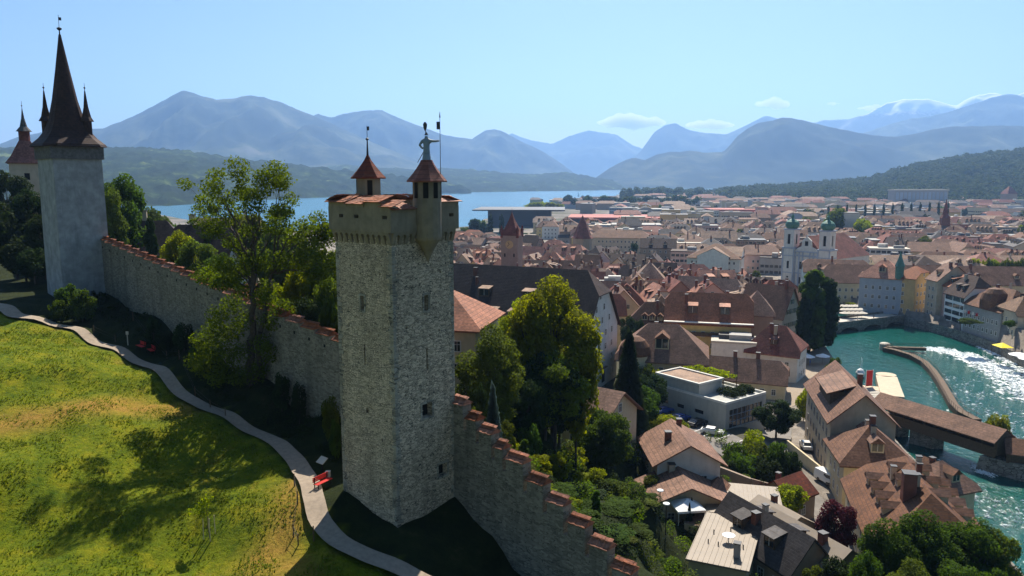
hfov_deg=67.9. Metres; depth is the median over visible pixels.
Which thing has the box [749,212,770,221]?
city block
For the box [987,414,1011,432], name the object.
bush
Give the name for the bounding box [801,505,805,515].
window
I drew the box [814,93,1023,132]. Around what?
snowy mountain
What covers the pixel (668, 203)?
city block
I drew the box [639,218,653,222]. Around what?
apartment house
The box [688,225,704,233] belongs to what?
apartment house
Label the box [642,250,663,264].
town house
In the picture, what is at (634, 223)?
apartment house
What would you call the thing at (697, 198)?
tree
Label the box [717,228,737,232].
apartment house
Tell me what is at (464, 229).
tree
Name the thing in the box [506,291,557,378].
tree
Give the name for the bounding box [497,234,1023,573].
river
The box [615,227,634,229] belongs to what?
apartment house
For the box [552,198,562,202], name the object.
city block
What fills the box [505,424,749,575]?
undergrowth
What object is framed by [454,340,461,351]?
window
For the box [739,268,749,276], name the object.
town house
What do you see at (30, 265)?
tree
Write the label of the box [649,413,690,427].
tree
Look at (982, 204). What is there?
city block
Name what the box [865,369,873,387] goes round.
banner
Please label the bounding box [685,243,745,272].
town house
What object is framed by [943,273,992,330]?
town house
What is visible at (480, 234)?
town house
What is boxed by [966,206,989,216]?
city block
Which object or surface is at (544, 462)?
tree
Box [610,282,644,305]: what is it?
town house
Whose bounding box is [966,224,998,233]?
apartment house
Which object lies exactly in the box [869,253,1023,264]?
town house
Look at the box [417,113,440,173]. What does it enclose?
knight statue
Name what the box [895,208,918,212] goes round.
city block
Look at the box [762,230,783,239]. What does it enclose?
apartment house
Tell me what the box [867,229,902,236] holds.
apartment house
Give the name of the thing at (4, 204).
tree
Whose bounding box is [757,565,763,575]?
window
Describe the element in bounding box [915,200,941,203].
city block
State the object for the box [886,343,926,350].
weir footbridge
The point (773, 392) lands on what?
window
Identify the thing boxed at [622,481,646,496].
tree
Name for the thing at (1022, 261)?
tree
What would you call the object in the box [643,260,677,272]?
town house
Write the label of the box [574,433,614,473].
tree
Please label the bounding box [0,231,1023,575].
ground
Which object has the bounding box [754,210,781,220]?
city block
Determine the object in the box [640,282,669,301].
town house
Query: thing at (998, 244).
apartment house
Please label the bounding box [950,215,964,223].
apartment house
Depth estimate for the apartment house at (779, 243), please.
481.47 m
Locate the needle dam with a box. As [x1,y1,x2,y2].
[883,344,981,421]
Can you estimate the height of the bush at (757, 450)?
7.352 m
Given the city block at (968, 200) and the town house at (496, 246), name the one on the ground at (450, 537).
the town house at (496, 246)
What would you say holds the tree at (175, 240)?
on the ground at (450, 537)
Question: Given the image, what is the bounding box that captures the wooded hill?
[0,146,470,205]
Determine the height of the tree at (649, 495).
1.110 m
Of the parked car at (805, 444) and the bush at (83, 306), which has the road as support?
the parked car at (805, 444)
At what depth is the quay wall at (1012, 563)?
141.14 m
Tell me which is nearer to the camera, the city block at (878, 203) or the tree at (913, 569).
the tree at (913, 569)
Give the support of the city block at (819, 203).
on the lakeshore land
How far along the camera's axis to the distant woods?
2071.41 m
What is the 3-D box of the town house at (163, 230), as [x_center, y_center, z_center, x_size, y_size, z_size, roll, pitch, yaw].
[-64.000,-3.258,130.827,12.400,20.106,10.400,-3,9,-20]
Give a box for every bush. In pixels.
[47,300,71,320]
[53,283,75,310]
[67,288,97,321]
[146,315,160,345]
[172,322,194,350]
[187,345,204,363]
[271,372,290,411]
[290,381,306,423]
[321,395,340,440]
[329,418,341,457]
[720,441,748,463]
[720,458,737,471]
[727,452,756,478]
[738,439,768,474]
[743,428,764,452]
[749,456,783,482]
[762,441,791,471]
[781,451,802,475]
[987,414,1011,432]
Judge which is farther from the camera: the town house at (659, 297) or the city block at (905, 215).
the city block at (905, 215)
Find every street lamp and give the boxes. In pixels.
[657,489,663,518]
[663,502,669,534]
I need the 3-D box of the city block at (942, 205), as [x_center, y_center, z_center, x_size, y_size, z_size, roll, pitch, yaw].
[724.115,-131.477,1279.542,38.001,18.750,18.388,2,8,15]
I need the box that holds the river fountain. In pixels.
[856,357,864,376]
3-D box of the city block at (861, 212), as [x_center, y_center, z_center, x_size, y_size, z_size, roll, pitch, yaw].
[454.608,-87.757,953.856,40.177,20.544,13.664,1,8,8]
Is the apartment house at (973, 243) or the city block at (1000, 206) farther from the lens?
the city block at (1000, 206)
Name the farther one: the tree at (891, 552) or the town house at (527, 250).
the town house at (527, 250)
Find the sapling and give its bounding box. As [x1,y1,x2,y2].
[186,493,215,541]
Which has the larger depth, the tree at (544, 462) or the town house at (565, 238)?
the town house at (565, 238)
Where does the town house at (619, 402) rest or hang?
on the ground at (450, 537)
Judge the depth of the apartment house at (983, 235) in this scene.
547.01 m
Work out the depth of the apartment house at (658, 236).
489.65 m
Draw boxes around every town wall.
[100,236,340,417]
[452,393,639,575]
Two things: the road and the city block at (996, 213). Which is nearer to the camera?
the road
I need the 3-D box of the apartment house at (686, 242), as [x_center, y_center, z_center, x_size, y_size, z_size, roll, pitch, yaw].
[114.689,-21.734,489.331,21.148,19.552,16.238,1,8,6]
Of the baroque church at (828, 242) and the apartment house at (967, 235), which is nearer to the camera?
the baroque church at (828, 242)
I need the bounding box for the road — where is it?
[753,402,853,550]
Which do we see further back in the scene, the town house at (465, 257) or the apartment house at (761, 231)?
the apartment house at (761, 231)
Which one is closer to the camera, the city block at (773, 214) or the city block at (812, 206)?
the city block at (773, 214)
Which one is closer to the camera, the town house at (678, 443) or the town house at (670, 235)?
the town house at (678, 443)
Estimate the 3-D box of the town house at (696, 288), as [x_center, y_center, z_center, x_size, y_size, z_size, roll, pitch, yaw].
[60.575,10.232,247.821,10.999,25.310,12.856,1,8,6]
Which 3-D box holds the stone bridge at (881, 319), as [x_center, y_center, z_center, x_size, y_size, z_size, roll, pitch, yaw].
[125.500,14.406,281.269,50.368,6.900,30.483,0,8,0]
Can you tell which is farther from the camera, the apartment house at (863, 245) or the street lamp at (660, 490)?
the apartment house at (863, 245)
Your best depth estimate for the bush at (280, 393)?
76.01 m
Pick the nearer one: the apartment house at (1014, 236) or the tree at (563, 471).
the tree at (563, 471)
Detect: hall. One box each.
[472,207,564,226]
[568,214,659,222]
[632,208,705,211]
[703,208,754,211]
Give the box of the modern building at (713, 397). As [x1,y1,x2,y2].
[655,364,765,429]
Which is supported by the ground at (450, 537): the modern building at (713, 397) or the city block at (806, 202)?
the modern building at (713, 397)
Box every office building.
[611,223,661,227]
[755,207,767,210]
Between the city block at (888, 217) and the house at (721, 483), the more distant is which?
the city block at (888, 217)
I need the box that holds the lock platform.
[863,385,879,397]
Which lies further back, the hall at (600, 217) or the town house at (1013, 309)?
the hall at (600, 217)
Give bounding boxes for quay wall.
[840,303,1023,367]
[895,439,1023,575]
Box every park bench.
[136,340,145,350]
[147,344,155,353]
[312,471,332,489]
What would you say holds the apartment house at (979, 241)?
on the ground at (450, 537)
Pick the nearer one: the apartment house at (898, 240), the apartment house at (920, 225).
the apartment house at (898, 240)
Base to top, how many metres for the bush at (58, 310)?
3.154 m
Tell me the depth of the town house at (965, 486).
109.77 m
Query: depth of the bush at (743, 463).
120.93 m
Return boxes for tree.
[0,169,35,216]
[0,201,16,247]
[0,205,33,278]
[0,237,40,281]
[10,188,42,236]
[13,246,45,283]
[22,214,46,278]
[104,172,147,248]
[105,186,129,244]
[141,206,175,226]
[159,229,198,263]
[162,243,178,262]
[174,238,218,273]
[176,155,336,388]
[199,231,212,245]
[203,252,241,287]
[226,213,265,274]
[253,230,316,286]
[267,282,290,307]
[283,266,319,311]
[293,296,319,321]
[299,241,336,302]
[311,273,337,307]
[319,292,337,332]
[455,322,525,422]
[459,227,469,231]
[468,218,479,229]
[472,383,487,421]
[476,220,486,231]
[486,380,502,437]
[488,214,493,231]
[497,297,527,335]
[499,214,504,233]
[500,419,516,449]
[506,273,604,437]
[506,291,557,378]
[507,375,549,433]
[516,351,580,440]
[517,423,542,455]
[518,439,528,453]
[526,351,591,450]
[529,454,552,475]
[531,463,537,471]
[540,471,555,484]
[547,451,572,481]
[551,381,586,446]
[552,482,578,496]
[555,307,603,471]
[567,447,587,472]
[569,497,582,509]
[570,198,576,204]
[571,407,634,478]
[572,470,588,483]
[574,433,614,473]
[574,484,606,499]
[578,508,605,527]
[579,499,602,511]
[584,196,592,200]
[586,467,606,483]
[590,490,600,518]
[593,478,628,496]
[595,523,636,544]
[600,195,609,200]
[601,496,639,516]
[609,525,639,544]
[613,326,651,447]
[619,315,635,341]
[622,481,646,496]
[623,495,660,512]
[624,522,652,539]
[626,197,633,202]
[629,243,637,252]
[632,318,643,333]
[638,364,655,379]
[640,373,668,407]
[642,385,660,421]
[643,474,659,487]
[644,492,658,500]
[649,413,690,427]
[652,548,665,557]
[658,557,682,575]
[670,194,677,200]
[685,199,691,204]
[694,196,701,202]
[751,399,802,437]
[752,270,760,276]
[776,483,809,512]
[795,297,812,352]
[795,391,806,420]
[798,269,827,352]
[802,565,822,575]
[814,499,857,546]
[819,276,841,346]
[819,555,848,575]
[822,207,845,227]
[829,357,841,363]
[846,550,883,575]
[847,517,924,575]
[853,218,872,231]
[863,204,866,216]
[885,557,930,575]
[890,508,965,575]
[918,236,932,241]
[928,516,1010,575]
[937,201,939,214]
[937,558,981,575]
[957,318,984,324]
[962,208,967,215]
[977,528,1023,575]
[979,567,1007,575]
[986,257,992,265]
[992,258,998,265]
[1002,320,1016,328]
[1003,257,1009,265]
[1009,259,1015,265]
[1017,225,1023,231]
[1019,257,1023,266]
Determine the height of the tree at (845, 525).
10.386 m
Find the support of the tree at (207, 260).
on the ground at (450, 537)
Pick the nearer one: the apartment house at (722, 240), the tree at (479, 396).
the tree at (479, 396)
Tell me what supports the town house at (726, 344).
on the ground at (450, 537)
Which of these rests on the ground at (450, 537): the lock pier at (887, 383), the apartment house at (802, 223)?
the apartment house at (802, 223)
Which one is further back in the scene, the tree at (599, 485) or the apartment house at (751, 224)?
the apartment house at (751, 224)
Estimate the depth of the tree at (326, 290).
80.09 m
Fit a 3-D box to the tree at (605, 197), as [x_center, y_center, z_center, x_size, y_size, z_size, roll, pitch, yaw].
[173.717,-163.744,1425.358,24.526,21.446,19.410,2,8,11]
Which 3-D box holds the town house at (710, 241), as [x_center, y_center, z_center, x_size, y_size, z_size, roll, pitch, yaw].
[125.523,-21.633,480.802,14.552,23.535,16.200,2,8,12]
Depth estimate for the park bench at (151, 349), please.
90.44 m
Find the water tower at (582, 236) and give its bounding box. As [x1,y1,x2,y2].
[572,216,592,250]
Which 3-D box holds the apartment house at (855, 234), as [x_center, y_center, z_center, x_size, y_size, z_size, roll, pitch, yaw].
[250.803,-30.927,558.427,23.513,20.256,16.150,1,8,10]
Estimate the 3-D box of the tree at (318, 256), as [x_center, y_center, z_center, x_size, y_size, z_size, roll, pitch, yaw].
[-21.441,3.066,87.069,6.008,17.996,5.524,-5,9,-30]
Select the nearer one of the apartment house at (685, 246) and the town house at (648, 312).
the town house at (648, 312)
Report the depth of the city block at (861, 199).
1566.29 m
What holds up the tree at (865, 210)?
on the lakeshore land
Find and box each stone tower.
[5,102,39,198]
[29,17,107,296]
[324,126,461,527]
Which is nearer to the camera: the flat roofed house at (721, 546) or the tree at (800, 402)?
the flat roofed house at (721, 546)
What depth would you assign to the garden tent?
101.59 m
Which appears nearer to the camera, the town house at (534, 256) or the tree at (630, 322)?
the tree at (630, 322)
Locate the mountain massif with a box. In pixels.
[0,91,419,168]
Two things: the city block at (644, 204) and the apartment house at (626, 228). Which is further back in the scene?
the city block at (644, 204)
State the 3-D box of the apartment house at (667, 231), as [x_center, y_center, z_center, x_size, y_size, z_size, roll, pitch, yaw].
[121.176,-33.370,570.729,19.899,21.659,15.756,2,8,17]
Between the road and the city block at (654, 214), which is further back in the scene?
the city block at (654, 214)
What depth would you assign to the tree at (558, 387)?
89.03 m
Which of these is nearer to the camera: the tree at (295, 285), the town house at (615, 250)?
the tree at (295, 285)
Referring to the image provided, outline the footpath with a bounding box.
[0,303,430,575]
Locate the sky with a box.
[0,0,1023,148]
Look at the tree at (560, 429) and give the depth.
94.54 m
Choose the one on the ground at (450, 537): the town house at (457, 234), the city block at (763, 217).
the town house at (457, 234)
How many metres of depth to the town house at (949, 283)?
274.37 m
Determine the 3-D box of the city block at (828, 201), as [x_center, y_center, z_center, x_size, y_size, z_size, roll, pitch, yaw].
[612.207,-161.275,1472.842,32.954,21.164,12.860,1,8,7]
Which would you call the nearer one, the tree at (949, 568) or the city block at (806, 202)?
the tree at (949, 568)
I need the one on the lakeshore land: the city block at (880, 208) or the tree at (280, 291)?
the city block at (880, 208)
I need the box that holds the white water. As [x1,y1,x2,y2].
[920,346,1023,541]
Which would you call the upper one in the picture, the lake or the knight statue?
the knight statue
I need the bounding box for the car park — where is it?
[660,412,742,455]
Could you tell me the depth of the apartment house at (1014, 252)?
417.16 m
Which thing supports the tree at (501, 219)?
on the ground at (450, 537)
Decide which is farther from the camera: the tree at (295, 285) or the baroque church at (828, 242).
the baroque church at (828, 242)
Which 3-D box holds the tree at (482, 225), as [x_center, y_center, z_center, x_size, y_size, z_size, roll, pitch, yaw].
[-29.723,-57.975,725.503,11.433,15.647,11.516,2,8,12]
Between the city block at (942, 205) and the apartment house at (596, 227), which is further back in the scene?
the city block at (942, 205)
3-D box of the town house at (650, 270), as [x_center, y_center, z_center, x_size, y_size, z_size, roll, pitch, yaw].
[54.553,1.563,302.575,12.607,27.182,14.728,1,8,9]
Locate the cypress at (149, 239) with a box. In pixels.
[142,217,158,257]
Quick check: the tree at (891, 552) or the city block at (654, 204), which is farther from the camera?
the city block at (654, 204)
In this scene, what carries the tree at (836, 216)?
on the ground at (450, 537)
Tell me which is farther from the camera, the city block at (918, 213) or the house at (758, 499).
the city block at (918, 213)
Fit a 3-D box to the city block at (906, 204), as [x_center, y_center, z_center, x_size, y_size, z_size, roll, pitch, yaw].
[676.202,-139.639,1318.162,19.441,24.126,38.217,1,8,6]
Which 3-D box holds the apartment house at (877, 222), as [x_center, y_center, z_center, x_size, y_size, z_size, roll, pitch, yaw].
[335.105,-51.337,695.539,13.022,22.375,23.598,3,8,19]
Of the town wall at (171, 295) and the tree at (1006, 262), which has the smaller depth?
the town wall at (171, 295)
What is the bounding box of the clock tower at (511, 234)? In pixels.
[500,213,523,265]
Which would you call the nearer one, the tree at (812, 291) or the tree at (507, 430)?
the tree at (507, 430)
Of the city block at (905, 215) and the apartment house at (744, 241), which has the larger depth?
the city block at (905, 215)
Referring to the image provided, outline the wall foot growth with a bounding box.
[91,290,342,462]
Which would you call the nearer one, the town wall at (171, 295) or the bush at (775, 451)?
the town wall at (171, 295)
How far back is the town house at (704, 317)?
204.75 m
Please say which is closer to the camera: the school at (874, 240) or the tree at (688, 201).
the school at (874, 240)
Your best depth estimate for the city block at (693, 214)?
858.20 m
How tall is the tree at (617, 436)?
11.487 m
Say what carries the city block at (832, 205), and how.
on the lakeshore land
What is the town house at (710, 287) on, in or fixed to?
on the ground at (450, 537)
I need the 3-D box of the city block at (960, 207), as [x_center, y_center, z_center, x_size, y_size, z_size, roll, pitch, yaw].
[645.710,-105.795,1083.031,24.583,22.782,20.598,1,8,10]
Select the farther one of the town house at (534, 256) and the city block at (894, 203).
the city block at (894, 203)
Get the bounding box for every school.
[864,238,879,242]
[887,189,948,202]
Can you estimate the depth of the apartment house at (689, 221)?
727.41 m
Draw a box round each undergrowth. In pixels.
[496,374,765,571]
[501,422,756,575]
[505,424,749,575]
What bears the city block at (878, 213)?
on the lakeshore land
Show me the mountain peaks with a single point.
(674, 137)
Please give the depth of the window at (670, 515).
103.88 m
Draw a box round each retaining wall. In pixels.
[720,466,766,485]
[786,440,819,473]
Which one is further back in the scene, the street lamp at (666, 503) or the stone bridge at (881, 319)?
the stone bridge at (881, 319)
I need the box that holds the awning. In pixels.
[991,343,1012,356]
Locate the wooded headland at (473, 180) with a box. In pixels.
[287,164,625,198]
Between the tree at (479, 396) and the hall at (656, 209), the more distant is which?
the hall at (656, 209)
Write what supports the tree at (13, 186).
on the ground at (450, 537)
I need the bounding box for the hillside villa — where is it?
[1000,186,1017,199]
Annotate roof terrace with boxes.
[684,513,705,534]
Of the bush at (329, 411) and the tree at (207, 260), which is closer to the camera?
the bush at (329, 411)
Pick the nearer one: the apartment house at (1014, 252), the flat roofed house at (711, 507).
the flat roofed house at (711, 507)
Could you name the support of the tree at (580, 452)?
on the ground at (450, 537)
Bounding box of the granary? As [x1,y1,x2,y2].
[453,263,620,386]
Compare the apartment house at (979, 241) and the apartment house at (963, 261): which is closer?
the apartment house at (963, 261)
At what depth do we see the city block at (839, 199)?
1517.44 m
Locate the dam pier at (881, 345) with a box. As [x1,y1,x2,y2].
[879,342,889,349]
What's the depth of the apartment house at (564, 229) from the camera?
629.49 m
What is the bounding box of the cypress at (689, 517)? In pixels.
[685,502,692,521]
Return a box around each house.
[129,210,173,258]
[172,214,245,282]
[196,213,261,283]
[453,235,469,241]
[453,242,467,245]
[453,245,472,260]
[453,290,505,393]
[454,232,474,238]
[455,249,474,263]
[460,244,481,246]
[463,247,481,250]
[467,237,486,245]
[470,231,484,237]
[470,258,483,263]
[472,248,491,260]
[481,233,498,237]
[482,243,500,251]
[482,252,500,261]
[483,257,498,264]
[484,240,500,245]
[486,238,500,240]
[493,258,500,264]
[516,263,542,267]
[523,235,543,246]
[523,246,545,255]
[523,256,548,265]
[523,260,536,265]
[524,252,541,259]
[533,216,555,232]
[536,221,549,236]
[539,248,563,259]
[541,240,564,250]
[542,220,563,238]
[543,258,557,267]
[548,387,643,450]
[554,244,586,256]
[554,258,573,267]
[558,234,569,242]
[559,225,577,234]
[561,218,577,224]
[563,263,590,267]
[564,266,590,271]
[565,253,574,259]
[570,225,592,234]
[573,252,602,269]
[577,267,605,279]
[586,219,601,223]
[588,245,604,254]
[591,224,601,232]
[591,229,648,253]
[591,265,616,274]
[595,222,610,226]
[598,248,613,261]
[599,267,615,276]
[600,275,620,280]
[601,281,620,288]
[604,246,622,253]
[604,262,624,274]
[609,251,645,264]
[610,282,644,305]
[611,257,628,264]
[612,284,639,320]
[613,294,626,348]
[614,222,629,228]
[614,321,708,370]
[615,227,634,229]
[618,216,641,229]
[618,264,643,279]
[621,276,657,293]
[625,267,644,279]
[625,300,664,332]
[634,462,726,519]
[636,418,727,479]
[638,257,664,279]
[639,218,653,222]
[639,237,676,260]
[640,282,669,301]
[641,226,662,231]
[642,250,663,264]
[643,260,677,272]
[646,232,658,235]
[646,290,664,304]
[648,235,669,237]
[653,218,671,223]
[657,263,669,275]
[659,232,677,238]
[659,273,689,292]
[660,229,686,234]
[661,220,668,228]
[664,292,753,354]
[665,269,692,277]
[667,216,684,224]
[669,224,689,230]
[670,246,700,265]
[674,262,709,275]
[674,270,690,277]
[675,229,689,237]
[676,242,708,248]
[677,239,700,243]
[678,231,702,241]
[678,275,745,292]
[684,218,697,228]
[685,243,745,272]
[685,512,757,575]
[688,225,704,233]
[688,280,705,292]
[692,217,707,227]
[694,222,718,230]
[694,266,736,278]
[698,275,724,292]
[699,229,737,244]
[700,235,722,245]
[704,350,789,400]
[705,500,749,512]
[708,217,728,224]
[710,476,730,491]
[711,331,756,357]
[713,237,732,244]
[714,491,828,575]
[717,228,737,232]
[718,218,738,224]
[719,221,743,228]
[719,222,731,227]
[727,483,781,504]
[729,286,744,293]
[735,273,772,283]
[736,236,766,246]
[737,233,763,237]
[737,275,747,285]
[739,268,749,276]
[742,226,773,232]
[743,242,779,272]
[743,280,799,333]
[743,323,809,382]
[745,219,755,227]
[750,290,775,335]
[750,493,815,528]
[752,227,772,235]
[754,224,766,227]
[755,221,774,228]
[759,252,781,273]
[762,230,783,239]
[763,278,798,288]
[763,471,818,519]
[766,241,781,254]
[768,239,783,243]
[770,507,857,571]
[775,217,786,223]
[776,239,783,247]
[780,227,807,236]
[796,289,801,300]
[798,220,808,225]
[800,256,869,287]
[802,222,822,227]
[802,226,821,234]
[803,360,901,467]
[822,414,913,508]
[834,228,855,230]
[840,454,980,556]
[841,232,868,236]
[843,229,858,231]
[856,233,878,241]
[858,258,903,314]
[859,239,873,249]
[864,227,883,231]
[867,217,884,223]
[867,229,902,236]
[867,243,910,255]
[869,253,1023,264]
[873,219,885,225]
[876,218,894,223]
[876,233,894,242]
[880,252,912,254]
[881,224,907,229]
[883,234,922,246]
[885,226,921,230]
[890,232,926,236]
[893,219,915,225]
[895,252,930,314]
[903,230,922,232]
[903,254,940,265]
[905,242,951,254]
[910,223,931,228]
[914,218,924,223]
[920,228,938,232]
[920,250,959,254]
[922,456,981,508]
[924,262,966,315]
[928,231,948,238]
[932,225,964,229]
[932,239,958,241]
[936,236,971,242]
[938,257,985,265]
[941,273,971,315]
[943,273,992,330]
[944,226,960,229]
[946,232,956,234]
[947,230,970,233]
[949,232,982,238]
[949,241,975,251]
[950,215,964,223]
[957,215,984,223]
[957,249,996,254]
[962,283,1021,342]
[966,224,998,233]
[966,252,1003,263]
[967,222,990,223]
[967,239,978,246]
[972,234,990,237]
[974,237,1000,244]
[974,244,996,248]
[982,241,1008,247]
[983,234,1009,239]
[985,248,1010,252]
[992,224,1017,231]
[994,293,1023,338]
[996,248,1023,255]
[998,229,1016,233]
[999,216,1018,222]
[1001,234,1023,240]
[1003,238,1023,249]
[1007,221,1023,226]
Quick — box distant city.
[633,191,963,206]
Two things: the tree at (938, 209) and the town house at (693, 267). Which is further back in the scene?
the tree at (938, 209)
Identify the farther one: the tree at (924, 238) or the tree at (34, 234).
the tree at (924, 238)
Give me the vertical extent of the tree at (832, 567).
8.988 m
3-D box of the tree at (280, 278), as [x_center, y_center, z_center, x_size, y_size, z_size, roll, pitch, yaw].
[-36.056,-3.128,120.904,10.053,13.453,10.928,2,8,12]
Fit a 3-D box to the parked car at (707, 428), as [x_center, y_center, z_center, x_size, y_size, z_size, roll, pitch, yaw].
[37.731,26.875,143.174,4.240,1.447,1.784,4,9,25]
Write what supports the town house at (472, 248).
on the ground at (450, 537)
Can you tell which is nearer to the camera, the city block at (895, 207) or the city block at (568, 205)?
the city block at (895, 207)
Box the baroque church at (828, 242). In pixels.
[781,213,869,284]
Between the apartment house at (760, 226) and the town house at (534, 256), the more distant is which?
the apartment house at (760, 226)
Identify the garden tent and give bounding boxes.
[670,498,705,525]
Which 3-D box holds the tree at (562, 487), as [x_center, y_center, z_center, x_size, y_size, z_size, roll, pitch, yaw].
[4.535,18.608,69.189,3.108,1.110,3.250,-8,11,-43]
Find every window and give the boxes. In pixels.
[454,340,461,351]
[618,402,621,412]
[667,512,674,519]
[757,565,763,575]
[771,389,775,395]
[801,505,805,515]
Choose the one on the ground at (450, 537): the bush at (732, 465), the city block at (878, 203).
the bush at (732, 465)
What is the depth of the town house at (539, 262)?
354.14 m
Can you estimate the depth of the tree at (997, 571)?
76.52 m
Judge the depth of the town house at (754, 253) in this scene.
425.70 m
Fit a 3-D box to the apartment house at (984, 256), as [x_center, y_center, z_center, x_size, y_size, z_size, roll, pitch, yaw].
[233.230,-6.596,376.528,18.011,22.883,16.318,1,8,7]
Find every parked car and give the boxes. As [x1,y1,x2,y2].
[657,405,673,414]
[673,413,690,419]
[687,417,707,427]
[700,425,723,435]
[799,440,812,450]
[814,466,829,486]
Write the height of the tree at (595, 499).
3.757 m
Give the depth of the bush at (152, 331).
91.39 m
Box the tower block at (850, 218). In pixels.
[842,212,859,227]
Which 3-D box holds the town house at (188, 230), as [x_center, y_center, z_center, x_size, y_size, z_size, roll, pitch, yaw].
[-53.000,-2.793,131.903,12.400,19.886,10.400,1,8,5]
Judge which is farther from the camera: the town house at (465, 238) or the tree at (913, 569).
the town house at (465, 238)
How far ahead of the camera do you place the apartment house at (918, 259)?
355.09 m
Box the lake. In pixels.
[139,189,711,229]
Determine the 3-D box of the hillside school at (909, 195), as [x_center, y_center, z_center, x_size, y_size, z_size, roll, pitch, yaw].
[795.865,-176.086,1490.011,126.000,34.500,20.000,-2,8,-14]
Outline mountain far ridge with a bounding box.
[509,130,641,177]
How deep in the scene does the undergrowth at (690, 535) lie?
91.84 m
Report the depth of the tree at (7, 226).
118.38 m
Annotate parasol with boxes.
[816,354,829,362]
[1008,352,1023,361]
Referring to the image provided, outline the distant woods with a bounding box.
[619,186,772,197]
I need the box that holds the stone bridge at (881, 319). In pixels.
[836,311,906,332]
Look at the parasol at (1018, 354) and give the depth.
215.85 m
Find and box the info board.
[316,456,327,471]
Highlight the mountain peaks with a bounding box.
[635,116,776,159]
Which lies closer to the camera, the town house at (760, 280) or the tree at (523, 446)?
the tree at (523, 446)
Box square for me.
[766,347,832,406]
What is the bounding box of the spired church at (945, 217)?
[939,199,971,229]
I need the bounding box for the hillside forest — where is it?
[713,146,1023,201]
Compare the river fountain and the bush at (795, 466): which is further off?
the river fountain
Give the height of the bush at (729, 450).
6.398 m
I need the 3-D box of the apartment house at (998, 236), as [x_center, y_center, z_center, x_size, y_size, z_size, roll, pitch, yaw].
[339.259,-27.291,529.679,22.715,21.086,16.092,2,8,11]
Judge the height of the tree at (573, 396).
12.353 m
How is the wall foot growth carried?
on the ground at (450, 537)
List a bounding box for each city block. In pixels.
[530,197,540,202]
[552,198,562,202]
[562,201,575,208]
[576,200,593,209]
[580,202,595,213]
[597,201,615,209]
[609,206,622,213]
[613,210,640,214]
[614,202,629,206]
[621,215,645,218]
[622,206,638,209]
[639,203,650,207]
[639,205,651,212]
[640,201,663,207]
[647,210,670,216]
[660,213,687,220]
[662,201,684,206]
[662,208,680,213]
[671,204,690,206]
[673,206,696,213]
[682,211,700,217]
[687,210,713,215]
[694,204,710,208]
[700,201,712,205]
[701,213,712,220]
[703,209,718,216]
[718,211,753,216]
[721,200,738,207]
[725,202,738,207]
[734,216,757,224]
[739,201,747,207]
[748,199,760,206]
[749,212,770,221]
[752,201,763,205]
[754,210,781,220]
[763,200,773,204]
[768,198,784,201]
[768,207,796,212]
[775,214,789,218]
[780,210,801,218]
[781,201,803,204]
[784,203,808,208]
[795,199,810,203]
[797,212,817,219]
[808,204,817,208]
[810,200,824,207]
[810,208,824,212]
[823,199,837,204]
[824,208,851,213]
[825,198,841,201]
[825,203,841,207]
[835,201,847,206]
[846,201,872,207]
[856,197,877,201]
[857,210,890,215]
[863,211,891,215]
[864,215,904,219]
[866,201,886,206]
[867,207,887,210]
[877,199,892,202]
[885,202,901,205]
[885,206,900,210]
[889,214,914,216]
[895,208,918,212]
[897,211,937,216]
[898,200,912,206]
[904,217,933,221]
[912,202,935,207]
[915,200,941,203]
[924,208,960,215]
[929,215,950,218]
[931,204,955,207]
[944,200,966,205]
[944,201,960,206]
[955,206,972,215]
[964,199,983,202]
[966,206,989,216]
[969,215,994,219]
[970,200,992,205]
[975,203,991,206]
[980,211,1010,215]
[987,204,1007,208]
[989,215,1023,221]
[992,202,1020,204]
[996,199,1014,202]
[997,209,1023,215]
[1005,204,1022,208]
[1013,199,1023,206]
[1013,210,1023,216]
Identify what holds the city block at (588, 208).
on the lakeshore land
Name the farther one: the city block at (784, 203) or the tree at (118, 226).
the city block at (784, 203)
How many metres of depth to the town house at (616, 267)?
341.49 m
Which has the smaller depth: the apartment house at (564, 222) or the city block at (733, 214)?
the apartment house at (564, 222)
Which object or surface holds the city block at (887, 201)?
on the lakeshore land
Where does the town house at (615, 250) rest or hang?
on the ground at (450, 537)
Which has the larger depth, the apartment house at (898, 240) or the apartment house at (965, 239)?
the apartment house at (965, 239)
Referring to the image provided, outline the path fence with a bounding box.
[93,312,313,544]
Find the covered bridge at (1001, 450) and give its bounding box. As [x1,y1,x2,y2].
[875,392,1023,481]
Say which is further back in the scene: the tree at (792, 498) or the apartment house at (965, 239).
the apartment house at (965, 239)
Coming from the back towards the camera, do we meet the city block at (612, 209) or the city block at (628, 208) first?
the city block at (612, 209)
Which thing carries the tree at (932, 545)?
on the ground at (450, 537)
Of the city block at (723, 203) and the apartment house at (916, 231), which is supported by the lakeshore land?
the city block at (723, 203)
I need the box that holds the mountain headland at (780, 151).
[596,118,1023,188]
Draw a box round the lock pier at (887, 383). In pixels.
[875,372,904,398]
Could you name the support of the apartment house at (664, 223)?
on the ground at (450, 537)
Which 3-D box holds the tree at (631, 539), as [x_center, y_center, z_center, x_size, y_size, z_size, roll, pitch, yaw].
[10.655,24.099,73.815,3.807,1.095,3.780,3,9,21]

